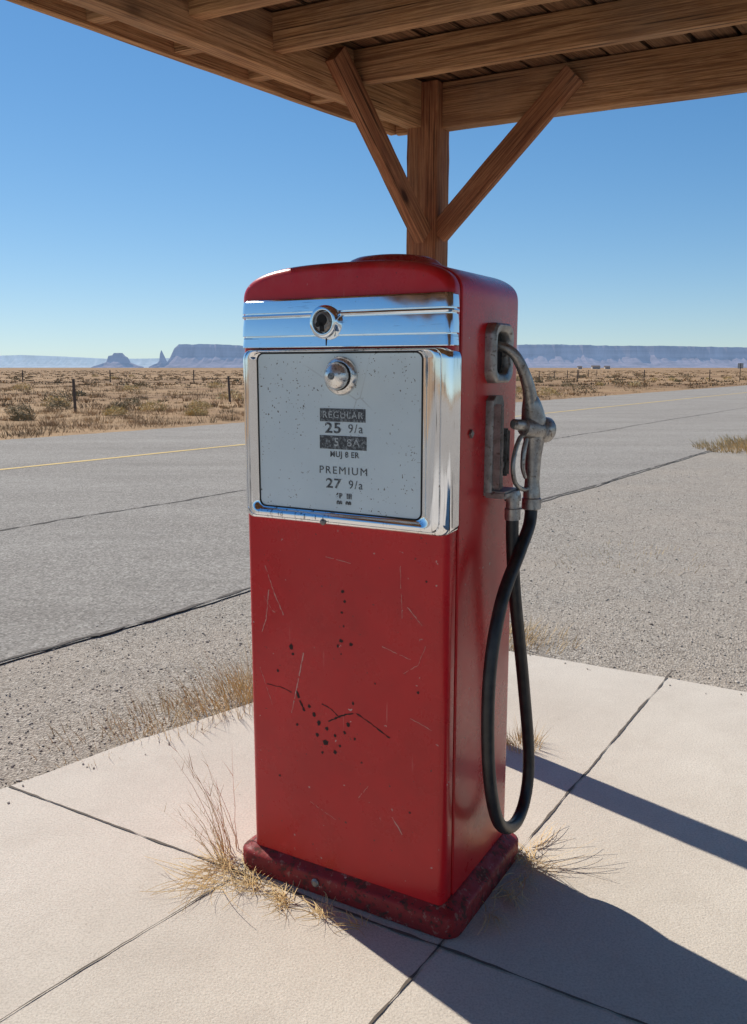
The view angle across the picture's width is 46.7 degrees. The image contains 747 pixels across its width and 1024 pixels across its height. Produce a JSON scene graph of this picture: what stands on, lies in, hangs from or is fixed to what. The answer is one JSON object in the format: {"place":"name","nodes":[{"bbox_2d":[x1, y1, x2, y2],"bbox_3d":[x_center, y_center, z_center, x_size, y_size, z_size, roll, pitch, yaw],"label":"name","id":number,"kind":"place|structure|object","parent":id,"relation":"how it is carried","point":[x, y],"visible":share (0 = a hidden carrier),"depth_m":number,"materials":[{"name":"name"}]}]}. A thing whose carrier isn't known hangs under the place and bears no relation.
{"place":"outdoors","nodes":[
{"label":"outdoors","id":0,"kind":"place"},
{"bbox_2d":[0,355,168,367],"bbox_3d":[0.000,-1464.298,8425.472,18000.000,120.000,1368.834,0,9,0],"label":"hills","id":1,"kind":"structure","parent":0,"point":[21,361],"depth_m":8039.08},
{"bbox_2d":[91,353,143,367],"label":"butte","id":2,"kind":"object","parent":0,"point":[118,360],"visible":0.84,"depth_m":4916.91,"materials":[{"name":"stone"}]},
{"bbox_2d":[149,350,166,367],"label":"rock spire","id":3,"kind":"object","parent":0,"point":[162,362],"visible":0.72,"depth_m":4929.52,"materials":[{"name":"stone"}]},
{"bbox_2d":[163,344,244,367],"bbox_3d":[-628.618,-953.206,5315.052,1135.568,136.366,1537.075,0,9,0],"label":"mesa","id":4,"kind":"structure","parent":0,"point":[205,356],"depth_m":4901.22,"materials":[{"name":"stone"}]},
{"bbox_2d":[0,651,746,1023],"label":"pavement","id":5,"kind":"structure","parent":0,"point":[654,803],"depth_m":2.31,"materials":[{"name":"concrete"}]},
{"bbox_2d":[0,869,245,1019],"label":"pavement joint","id":6,"kind":"object","parent":5,"relation":"on","point":[111,950],"visible":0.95,"depth_m":2.07,"materials":[{"name":"grey concrete"}]},
{"bbox_2d":[145,856,225,911],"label":"dry straw litter","id":7,"kind":"object","parent":5,"relation":"on","point":[185,883],"visible":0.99,"depth_m":2.37,"materials":[{"name":"beige plant"}]},
{"bbox_2d":[155,803,226,863],"bbox_3d":[-0.525,0.902,2.473,0.213,0.206,0.084,-3,10,-17],"label":"dry weed","id":8,"kind":"object","parent":5,"relation":"on","point":[202,831],"visible":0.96,"depth_m":2.47,"materials":[{"name":"plant"}]},
{"bbox_2d":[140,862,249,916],"bbox_3d":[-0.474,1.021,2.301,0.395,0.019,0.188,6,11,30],"label":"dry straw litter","id":9,"kind":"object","parent":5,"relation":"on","point":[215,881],"visible":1,"depth_m":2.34,"materials":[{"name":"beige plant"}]},
{"bbox_2d":[161,739,238,851],"bbox_3d":[-0.495,0.808,2.511,0.200,0.378,0.135,0,9,0],"label":"dry weed","id":10,"kind":"object","parent":5,"relation":"on","point":[216,808],"visible":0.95,"depth_m":2.54,"materials":[{"name":"beige plant"}]},
{"bbox_2d":[177,753,243,855],"bbox_3d":[-0.487,0.833,2.518,0.194,0.328,0.113,6,11,31],"label":"dry weed","id":11,"kind":"object","parent":5,"relation":"on","point":[223,824],"visible":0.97,"depth_m":2.51,"materials":[{"name":"beige plant"}]},
{"bbox_2d":[196,818,234,868],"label":"dry weed","id":12,"kind":"object","parent":5,"relation":"on","point":[211,844],"visible":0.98,"depth_m":2.46,"materials":[{"name":"plant"}]},
{"bbox_2d":[176,838,259,896],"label":"dry straw litter","id":13,"kind":"object","parent":5,"relation":"on","point":[229,865],"visible":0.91,"depth_m":2.44,"materials":[{"name":"beige plant"}]},
{"bbox_2d":[217,862,285,909],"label":"dry straw litter","id":14,"kind":"object","parent":5,"relation":"on","point":[248,883],"visible":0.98,"depth_m":2.36,"materials":[{"name":"beige plant"}]},
{"bbox_2d":[248,880,315,918],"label":"dry straw litter","id":15,"kind":"object","parent":5,"relation":"on","point":[282,895],"visible":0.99,"depth_m":2.29,"materials":[{"name":"beige plant"}]},
{"bbox_2d":[286,891,352,926],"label":"dry straw litter","id":16,"kind":"object","parent":5,"relation":"on","point":[315,910],"visible":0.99,"depth_m":2.24,"materials":[{"name":"beige plant"}]},
{"bbox_2d":[8,785,647,1023],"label":"pavement joint","id":17,"kind":"object","parent":5,"relation":"on","point":[456,952],"visible":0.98,"depth_m":2.18,"materials":[{"name":"grey concrete"}]},
{"bbox_2d":[330,909,383,937],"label":"dry straw litter","id":18,"kind":"object","parent":5,"relation":"on","point":[355,919],"visible":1,"depth_m":2.19,"materials":[{"name":"beige plant"}]},
{"bbox_2d":[6,0,746,266],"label":"canopy","id":19,"kind":"object","parent":5,"relation":"on","point":[426,77],"visible":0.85,"depth_m":2.66,"materials":[{"name":"brown wood"}]},
{"bbox_2d":[242,254,555,938],"bbox_3d":[0.055,0.179,2.325,0.765,1.681,0.502,5,11,30],"label":"gas pump","id":20,"kind":"object","parent":5,"relation":"on","point":[389,544],"visible":1,"depth_m":2.16,"materials":[{"name":"red metal"}]},
{"bbox_2d":[478,900,534,935],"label":"dry straw litter","id":21,"kind":"object","parent":5,"relation":"on","point":[496,918],"visible":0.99,"depth_m":2.20,"materials":[{"name":"beige plant"}]},
{"bbox_2d":[490,874,541,917],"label":"dry straw litter","id":22,"kind":"object","parent":5,"relation":"on","point":[508,891],"visible":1,"depth_m":2.30,"materials":[{"name":"beige plant"}]},
{"bbox_2d":[368,670,673,1023],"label":"pavement joint","id":23,"kind":"object","parent":5,"relation":"on","point":[409,979],"visible":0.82,"depth_m":2.71,"materials":[{"name":"grey concrete"}]},
{"bbox_2d":[492,857,554,892],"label":"dry straw litter","id":24,"kind":"object","parent":5,"relation":"on","point":[524,878],"visible":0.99,"depth_m":2.38,"materials":[{"name":"beige plant"}]},
{"bbox_2d":[506,718,553,752],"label":"dry grass tuft","id":25,"kind":"object","parent":5,"relation":"on","point":[519,733],"visible":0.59,"depth_m":3.25,"materials":[{"name":"plant"}]},
{"bbox_2d":[513,843,547,873],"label":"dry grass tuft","id":26,"kind":"object","parent":5,"relation":"on","point":[521,856],"visible":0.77,"depth_m":2.49,"materials":[{"name":"beige plant"}]},
{"bbox_2d":[530,821,565,864],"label":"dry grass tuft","id":27,"kind":"object","parent":5,"relation":"on","point":[547,836],"visible":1,"depth_m":2.59,"materials":[{"name":"beige plant"}]},
{"bbox_2d":[525,839,617,898],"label":"dry straw litter","id":28,"kind":"object","parent":5,"relation":"on","point":[562,865],"visible":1,"depth_m":2.46,"materials":[{"name":"beige plant"}]},
{"bbox_2d":[0,443,746,802],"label":"gravel","id":29,"kind":"structure","parent":0,"point":[708,523],"depth_m":4.88,"materials":[{"name":"grey gravel"}]},
{"bbox_2d":[26,709,164,767],"bbox_3d":[-1.050,0.857,3.330,0.520,0.074,0.569,0,9,0],"label":"dry grass tuft","id":30,"kind":"object","parent":29,"relation":"on","point":[81,739],"visible":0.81,"depth_m":3.38,"materials":[{"name":"plant"}]},
{"bbox_2d":[90,675,233,744],"bbox_3d":[-0.831,0.804,3.514,0.636,0.115,0.595,0,9,0],"label":"dry grass tuft","id":31,"kind":"object","parent":29,"relation":"on","point":[141,709],"visible":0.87,"depth_m":3.51,"materials":[{"name":"plant"}]},
{"bbox_2d":[140,656,252,721],"bbox_3d":[-0.658,0.751,3.676,0.696,0.167,0.665,0,9,0],"label":"dry grass tuft","id":32,"kind":"object","parent":29,"relation":"on","point":[215,701],"visible":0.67,"depth_m":3.69,"materials":[{"name":"plant"}]},
{"bbox_2d":[182,635,252,706],"bbox_3d":[-0.511,0.694,3.855,0.741,0.222,0.695,0,9,0],"label":"dry grass tuft","id":33,"kind":"object","parent":29,"relation":"on","point":[231,682],"visible":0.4,"depth_m":3.83,"materials":[{"name":"plant"}]},
{"bbox_2d":[509,620,541,650],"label":"dry grass tuft","id":34,"kind":"object","parent":29,"relation":"on","point":[533,628],"visible":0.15,"depth_m":4.56,"materials":[{"name":"plant"}]},
{"bbox_2d":[510,618,585,655],"bbox_3d":[0.827,0.644,4.577,0.565,0.082,0.584,0,9,0],"label":"dry grass tuft","id":35,"kind":"object","parent":29,"relation":"on","point":[549,638],"visible":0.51,"depth_m":4.55,"materials":[{"name":"plant"}]},
{"bbox_2d":[691,436,746,453],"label":"dry grass tuft","id":36,"kind":"object","parent":29,"relation":"on","point":[738,448],"visible":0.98,"depth_m":15.35,"materials":[{"name":"plant"}]},
{"bbox_2d":[717,434,746,448],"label":"dry grass tuft","id":37,"kind":"object","parent":29,"relation":"on","point":[738,439],"visible":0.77,"depth_m":16.22,"materials":[{"name":"plant"}]},
{"bbox_2d":[0,385,746,663],"bbox_3d":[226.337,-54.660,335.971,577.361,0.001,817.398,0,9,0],"label":"road","id":38,"kind":"structure","parent":0,"point":[63,579],"depth_m":9.52,"materials":[{"name":"grey asphalt"}]},
{"bbox_2d":[0,445,726,661],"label":"road edge crack","id":39,"kind":"object","parent":38,"relation":"on","point":[115,629],"visible":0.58,"depth_m":4.97,"materials":[{"name":"black asphalt"}]},
{"bbox_2d":[0,408,739,530],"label":"road crack","id":40,"kind":"object","parent":38,"relation":"on","point":[240,490],"visible":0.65,"depth_m":9.08,"materials":[{"name":"black asphalt"}]},
{"bbox_2d":[0,392,746,469],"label":"road marking","id":41,"kind":"object","parent":38,"relation":"on","point":[244,444],"visible":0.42,"depth_m":14.47,"materials":[{"name":"yellow paint"}]},
{"bbox_2d":[0,368,746,439],"bbox_3d":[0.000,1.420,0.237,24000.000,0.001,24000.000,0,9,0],"label":"ground","id":42,"kind":"structure","parent":0,"point":[608,387],"depth_m":60.36,"materials":[{"name":"soil"}]},
{"bbox_2d":[4,404,33,413],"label":"sagebrush","id":43,"kind":"object","parent":42,"relation":"on","point":[21,407],"visible":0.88,"depth_m":27.23,"materials":[{"name":"brown plant"}]},
{"bbox_2d":[12,382,32,389],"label":"sagebrush","id":44,"kind":"object","parent":42,"relation":"on","point":[16,386],"visible":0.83,"depth_m":56.22,"materials":[{"name":"beige plant"}]},
{"bbox_2d":[9,411,37,420],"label":"sagebrush","id":45,"kind":"object","parent":42,"relation":"on","point":[20,414],"visible":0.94,"depth_m":23.79,"materials":[{"name":"brown plant"}]},
{"bbox_2d":[38,395,73,405],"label":"sagebrush","id":46,"kind":"object","parent":42,"relation":"on","point":[55,398],"visible":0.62,"depth_m":32.67,"materials":[{"name":"brown plant"}]},
{"bbox_2d":[42,398,72,409],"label":"sagebrush","id":47,"kind":"object","parent":42,"relation":"on","point":[55,404],"visible":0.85,"depth_m":30.00,"materials":[{"name":"brown plant"}]},
{"bbox_2d":[42,387,77,400],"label":"sagebrush","id":48,"kind":"object","parent":42,"relation":"on","point":[67,399],"visible":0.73,"depth_m":37.51,"materials":[{"name":"brown plant"}]},
{"bbox_2d":[72,379,76,412],"bbox_3d":[-9.704,-3.724,28.070,0.100,1.181,0.096,4,10,22],"label":"fence post","id":49,"kind":"object","parent":42,"relation":"on","point":[74,393],"visible":0.78,"depth_m":28.02,"materials":[{"name":"grey wood"}]},
{"bbox_2d":[70,388,86,395],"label":"sagebrush","id":50,"kind":"object","parent":42,"relation":"on","point":[81,393],"visible":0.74,"depth_m":43.87,"materials":[{"name":"brown plant"}]},
{"bbox_2d":[102,405,128,415],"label":"sagebrush","id":51,"kind":"object","parent":42,"relation":"on","point":[107,411],"visible":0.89,"depth_m":26.34,"materials":[{"name":"beige plant"}]},
{"bbox_2d":[104,399,128,409],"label":"sagebrush","id":52,"kind":"object","parent":42,"relation":"on","point":[119,404],"visible":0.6,"depth_m":29.69,"materials":[{"name":"brown plant"}]},
{"bbox_2d":[121,384,140,390],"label":"sagebrush","id":53,"kind":"object","parent":42,"relation":"on","point":[128,387],"visible":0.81,"depth_m":55.07,"materials":[{"name":"beige plant"}]},
{"bbox_2d":[119,397,144,406],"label":"sagebrush","id":54,"kind":"object","parent":42,"relation":"on","point":[135,400],"visible":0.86,"depth_m":32.78,"materials":[{"name":"brown plant"}]},
{"bbox_2d":[133,381,150,387],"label":"sagebrush","id":55,"kind":"object","parent":42,"relation":"on","point":[143,384],"visible":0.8,"depth_m":63.49,"materials":[{"name":"beige plant"}]},
{"bbox_2d":[137,399,167,411],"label":"sagebrush","id":56,"kind":"object","parent":42,"relation":"on","point":[144,408],"visible":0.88,"depth_m":28.94,"materials":[{"name":"beige plant"}]},
{"bbox_2d":[184,406,207,415],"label":"sagebrush","id":57,"kind":"object","parent":42,"relation":"on","point":[192,410],"visible":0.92,"depth_m":26.24,"materials":[{"name":"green plant"}]},
{"bbox_2d":[185,397,212,408],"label":"sagebrush","id":58,"kind":"object","parent":42,"relation":"on","point":[200,402],"visible":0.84,"depth_m":30.72,"materials":[{"name":"beige plant"}]},
{"bbox_2d":[207,382,224,387],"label":"sagebrush","id":59,"kind":"object","parent":42,"relation":"on","point":[211,384],"visible":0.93,"depth_m":62.89,"materials":[{"name":"beige plant"}]},
{"bbox_2d":[212,389,243,399],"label":"sagebrush","id":60,"kind":"object","parent":42,"relation":"on","point":[236,395],"visible":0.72,"depth_m":38.73,"materials":[{"name":"beige plant"}]},
{"bbox_2d":[227,376,230,401],"bbox_3d":[-6.148,-5.192,36.862,0.132,1.183,0.097,4,10,22],"label":"fence post","id":61,"kind":"object","parent":42,"relation":"on","point":[228,381],"visible":0.88,"depth_m":36.82,"materials":[{"name":"grey wood"}]},
{"bbox_2d":[0,371,593,404],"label":"fence wire","id":62,"kind":"object","parent":61,"relation":"attached to","point":[138,389],"visible":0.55,"depth_m":29.18,"materials":[{"name":"metal"}]},
{"bbox_2d":[0,370,746,438],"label":"desert scrub","id":63,"kind":"object","parent":42,"relation":"on","point":[45,424],"visible":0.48,"depth_m":45.37,"materials":[{"name":"brown plant"}]},
{"bbox_2d":[537,386,562,395],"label":"sagebrush","id":64,"kind":"object","parent":42,"relation":"on","point":[553,391],"visible":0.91,"depth_m":45.40,"materials":[{"name":"beige plant"}]},
{"bbox_2d":[561,382,577,386],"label":"sagebrush","id":65,"kind":"object","parent":42,"relation":"on","point":[563,384],"visible":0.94,"depth_m":65.05,"materials":[{"name":"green plant"}]},
{"bbox_2d":[568,384,596,391],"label":"sagebrush","id":66,"kind":"object","parent":42,"relation":"on","point":[584,386],"visible":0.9,"depth_m":51.27,"materials":[{"name":"beige plant"}]},
{"bbox_2d":[610,379,624,383],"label":"sagebrush","id":67,"kind":"object","parent":42,"relation":"on","point":[619,381],"visible":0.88,"depth_m":75.69,"materials":[{"name":"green plant"}]},
{"bbox_2d":[629,380,641,385],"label":"sagebrush","id":68,"kind":"object","parent":42,"relation":"on","point":[632,383],"visible":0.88,"depth_m":67.11,"materials":[{"name":"beige plant"}]},
{"bbox_2d":[738,363,743,380],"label":"road sign","id":69,"kind":"object","parent":42,"relation":"on","point":[740,365],"visible":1,"depth_m":90.70,"materials":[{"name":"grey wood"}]},
{"bbox_2d":[0,0,746,358],"label":"sky","id":70,"kind":"structure","parent":0,"point":[143,193],"materials":[{"name":"blue"}]},
{"bbox_2d":[591,365,599,368],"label":"distant house","id":71,"kind":"structure","parent":0,"point":[595,366],"depth_m":884.90,"materials":[{"name":"white"}]},
{"bbox_2d":[517,344,746,367],"bbox_3d":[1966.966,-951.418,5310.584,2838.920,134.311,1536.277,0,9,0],"label":"mesa","id":72,"kind":"structure","parent":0,"point":[557,356],"depth_m":4894.63,"materials":[{"name":"stone"}]}
]}

